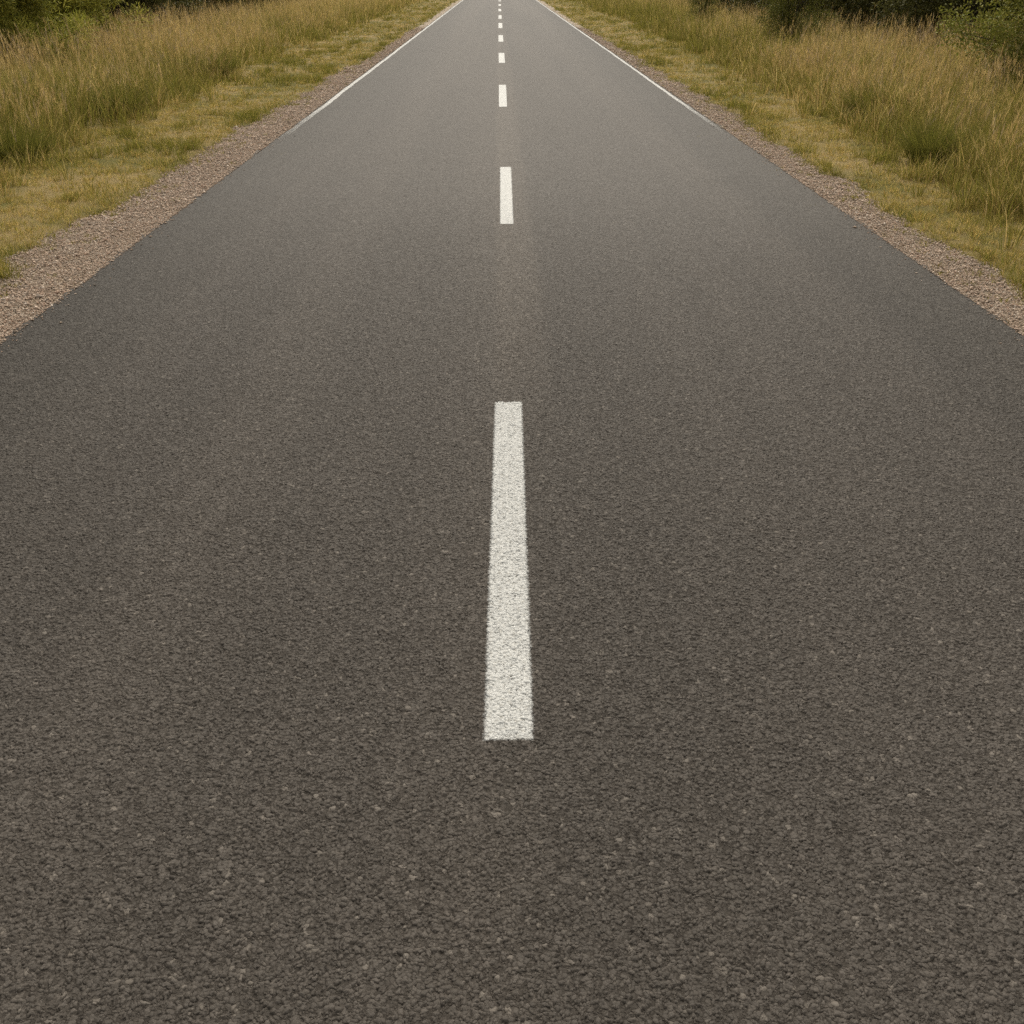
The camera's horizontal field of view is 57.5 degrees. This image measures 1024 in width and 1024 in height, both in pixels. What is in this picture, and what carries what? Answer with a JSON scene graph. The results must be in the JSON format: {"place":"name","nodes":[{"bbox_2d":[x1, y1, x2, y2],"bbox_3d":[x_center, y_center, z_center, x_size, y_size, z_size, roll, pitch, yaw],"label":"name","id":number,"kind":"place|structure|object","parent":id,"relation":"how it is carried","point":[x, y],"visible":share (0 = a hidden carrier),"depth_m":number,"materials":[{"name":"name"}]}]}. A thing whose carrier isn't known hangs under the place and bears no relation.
{"place":"outdoors","nodes":[
{"label":"outdoors","id":0,"kind":"place"},
{"bbox_2d":[0,27,425,351],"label":"loose gravel","id":1,"kind":"structure","parent":0,"point":[281,129],"depth_m":8.97,"materials":[{"name":"grey gravel"}]},
{"bbox_2d":[0,0,1023,1023],"bbox_3d":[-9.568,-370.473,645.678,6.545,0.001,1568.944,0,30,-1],"label":"road","id":2,"kind":"structure","parent":0,"point":[765,765],"depth_m":3.48,"materials":[{"name":"grey asphalt"}]},
{"bbox_2d":[292,0,462,130],"bbox_3d":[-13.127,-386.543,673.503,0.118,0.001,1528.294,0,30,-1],"label":"edge line","id":3,"kind":"object","parent":2,"relation":"on","point":[347,87],"visible":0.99,"depth_m":20.84,"materials":[{"name":"white paint"}]},
{"bbox_2d":[498,35,502,41],"bbox_3d":[-0.396,-16.833,33.147,0.170,0.001,3.877,0,30,-1],"label":"dash","id":4,"kind":"object","parent":2,"relation":"on","point":[500,38],"visible":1,"depth_m":33.00,"materials":[{"name":"white paint"}]},
{"bbox_2d":[499,53,504,62],"bbox_3d":[-0.284,-12.439,25.537,0.163,0.001,3.483,0,30,-1],"label":"dash","id":5,"kind":"object","parent":2,"relation":"on","point":[501,58],"visible":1,"depth_m":25.25,"materials":[{"name":"white paint"}]},
{"bbox_2d":[499,85,506,106],"bbox_3d":[-0.174,-7.918,17.706,0.148,0.001,3.667,0,30,-1],"label":"dash","id":6,"kind":"object","parent":2,"relation":"on","point":[503,99],"visible":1,"depth_m":17.46,"materials":[{"name":"white paint"}]},
{"bbox_2d":[500,167,512,223],"bbox_3d":[-0.059,-3.387,9.864,0.150,0.001,2.936,0,30,-1],"label":"dash","id":7,"kind":"object","parent":2,"relation":"on","point":[506,190],"visible":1,"depth_m":9.65,"materials":[{"name":"white paint"}]},
{"bbox_2d":[484,401,532,739],"bbox_3d":[-0.014,0.045,3.920,0.168,0.001,2.576,0,30,0],"label":"dash","id":8,"kind":"object","parent":2,"relation":"on","point":[508,715],"visible":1,"depth_m":3.46,"materials":[{"name":"white paint"}]},
{"bbox_2d":[536,0,703,119],"bbox_3d":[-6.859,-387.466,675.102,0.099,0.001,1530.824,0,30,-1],"label":"edge line","id":9,"kind":"object","parent":2,"relation":"on","point":[664,90],"visible":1,"depth_m":21.25,"materials":[{"name":"white paint"}]},
{"bbox_2d":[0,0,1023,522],"bbox_3d":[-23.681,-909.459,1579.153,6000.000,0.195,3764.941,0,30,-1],"label":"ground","id":10,"kind":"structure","parent":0,"point":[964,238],"depth_m":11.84,"materials":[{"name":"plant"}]},
{"bbox_2d":[0,112,59,162],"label":"grass tussock","id":11,"kind":"object","parent":10,"relation":"on","point":[3,149],"depth_m":11.30,"materials":[{"name":"green plant"}]},
{"bbox_2d":[0,0,99,67],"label":"scrub bush","id":12,"kind":"object","parent":10,"relation":"on","point":[11,15],"visible":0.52,"depth_m":18.88,"materials":[{"name":"green plant"}]},
{"bbox_2d":[20,0,156,53],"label":"scrub bush","id":13,"kind":"object","parent":10,"relation":"on","point":[88,6],"visible":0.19,"depth_m":22.39,"materials":[{"name":"green plant"}]},
{"bbox_2d":[75,72,154,115],"bbox_3d":[-6.420,-6.730,14.973,1.388,0.677,1.334,0,30,-1],"label":"grass tussock","id":14,"kind":"object","parent":10,"relation":"on","point":[115,91],"depth_m":14.85,"materials":[{"name":"green plant"}]},
{"bbox_2d":[94,0,207,31],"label":"hedge bush","id":15,"kind":"object","parent":10,"relation":"on","point":[149,3],"visible":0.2,"depth_m":31.38,"materials":[{"name":"green plant"}]},
{"bbox_2d":[135,0,232,25],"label":"hedge bush","id":16,"kind":"object","parent":10,"relation":"on","point":[209,2],"visible":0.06,"depth_m":36.00,"materials":[{"name":"green plant"}]},
{"bbox_2d":[175,37,242,78],"bbox_3d":[-6.573,-9.845,20.195,1.611,0.854,1.607,0,30,-1],"label":"grass tussock","id":17,"kind":"object","parent":10,"relation":"on","point":[225,62],"depth_m":20.12,"materials":[{"name":"green plant"}]},
{"bbox_2d":[0,0,424,194],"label":"tall grass","id":18,"kind":"structure","parent":10,"relation":"on","point":[45,94],"depth_m":18.23,"materials":[{"name":"plant"}]},
{"bbox_2d":[204,0,244,17],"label":"hedge bush","id":19,"kind":"object","parent":10,"relation":"on","point":[217,1],"visible":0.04,"depth_m":41.25,"materials":[{"name":"green plant"}]},
{"bbox_2d":[0,0,458,296],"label":"verge grass","id":20,"kind":"structure","parent":10,"relation":"on","point":[249,112],"depth_m":13.32,"materials":[{"name":"plant"}]},
{"bbox_2d":[0,0,461,341],"bbox_3d":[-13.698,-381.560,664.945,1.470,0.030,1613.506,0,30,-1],"label":"gravel shoulder","id":21,"kind":"object","parent":10,"relation":"on","point":[442,12],"visible":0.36,"depth_m":8.11},
{"bbox_2d":[212,0,271,10],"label":"hedge bush","id":22,"kind":"object","parent":10,"relation":"on","point":[245,3],"visible":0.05,"depth_m":47.73,"materials":[{"name":"green plant"}]},
{"bbox_2d":[686,0,718,20],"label":"shrub","id":23,"kind":"object","parent":10,"relation":"on","point":[699,2],"visible":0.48,"depth_m":37.78,"materials":[{"name":"green plant"}]},
{"bbox_2d":[713,0,754,12],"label":"hedge bush","id":24,"kind":"object","parent":10,"relation":"on","point":[722,2],"visible":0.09,"depth_m":46.24,"materials":[{"name":"green plant"}]},
{"bbox_2d":[722,0,766,18],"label":"hedge bush","id":25,"kind":"object","parent":10,"relation":"on","point":[738,5],"visible":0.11,"depth_m":40.47,"materials":[{"name":"green plant"}]},
{"bbox_2d":[537,0,1023,332],"bbox_3d":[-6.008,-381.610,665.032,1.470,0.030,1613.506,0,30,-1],"label":"gravel shoulder","id":26,"kind":"object","parent":10,"relation":"on","point":[575,25],"visible":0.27,"depth_m":7.92},
{"bbox_2d":[540,0,1023,323],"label":"verge grass","id":27,"kind":"structure","parent":10,"relation":"on","point":[764,115],"depth_m":12.56,"materials":[{"name":"plant"}]},
{"bbox_2d":[567,0,1023,253],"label":"tall grass","id":28,"kind":"structure","parent":10,"relation":"on","point":[940,77],"depth_m":15.43,"materials":[{"name":"plant"}]},
{"bbox_2d":[752,0,841,21],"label":"hedge bush","id":29,"kind":"object","parent":10,"relation":"on","point":[761,3],"visible":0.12,"depth_m":35.18,"materials":[{"name":"green plant"}]},
{"bbox_2d":[753,0,843,42],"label":"shrub","id":30,"kind":"object","parent":10,"relation":"on","point":[780,8],"visible":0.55,"depth_m":25.50,"materials":[{"name":"green plant"}]},
{"bbox_2d":[793,0,881,26],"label":"hedge bush","id":31,"kind":"object","parent":10,"relation":"on","point":[834,9],"visible":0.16,"depth_m":31.20,"materials":[{"name":"green plant"}]},
{"bbox_2d":[837,65,914,118],"bbox_3d":[5.689,-6.465,14.369,1.410,0.799,1.490,0,30,-1],"label":"grass tussock","id":32,"kind":"object","parent":10,"relation":"on","point":[865,94],"depth_m":14.32,"materials":[{"name":"green plant"}]},
{"bbox_2d":[823,0,959,38],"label":"hedge bush","id":33,"kind":"object","parent":10,"relation":"on","point":[865,4],"visible":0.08,"depth_m":27.45,"materials":[{"name":"green plant"}]},
{"bbox_2d":[890,101,983,164],"bbox_3d":[5.082,-4.555,11.187,1.212,0.717,1.178,0,30,-1],"label":"grass tussock","id":34,"kind":"object","parent":10,"relation":"on","point":[917,141],"depth_m":11.15,"materials":[{"name":"green plant"}]},
{"bbox_2d":[870,0,1023,48],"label":"hedge bush","id":35,"kind":"object","parent":10,"relation":"on","point":[898,6],"visible":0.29,"depth_m":23.78,"materials":[{"name":"green plant"}]},
{"bbox_2d":[935,0,1023,99],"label":"leafy bush","id":36,"kind":"object","parent":10,"relation":"on","point":[999,32],"visible":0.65,"depth_m":14.71,"materials":[{"name":"green plant"}]},
{"bbox_2d":[577,27,1023,345],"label":"loose gravel","id":37,"kind":"structure","parent":0,"point":[779,151],"depth_m":9.15,"materials":[{"name":"grey gravel"}]}
]}

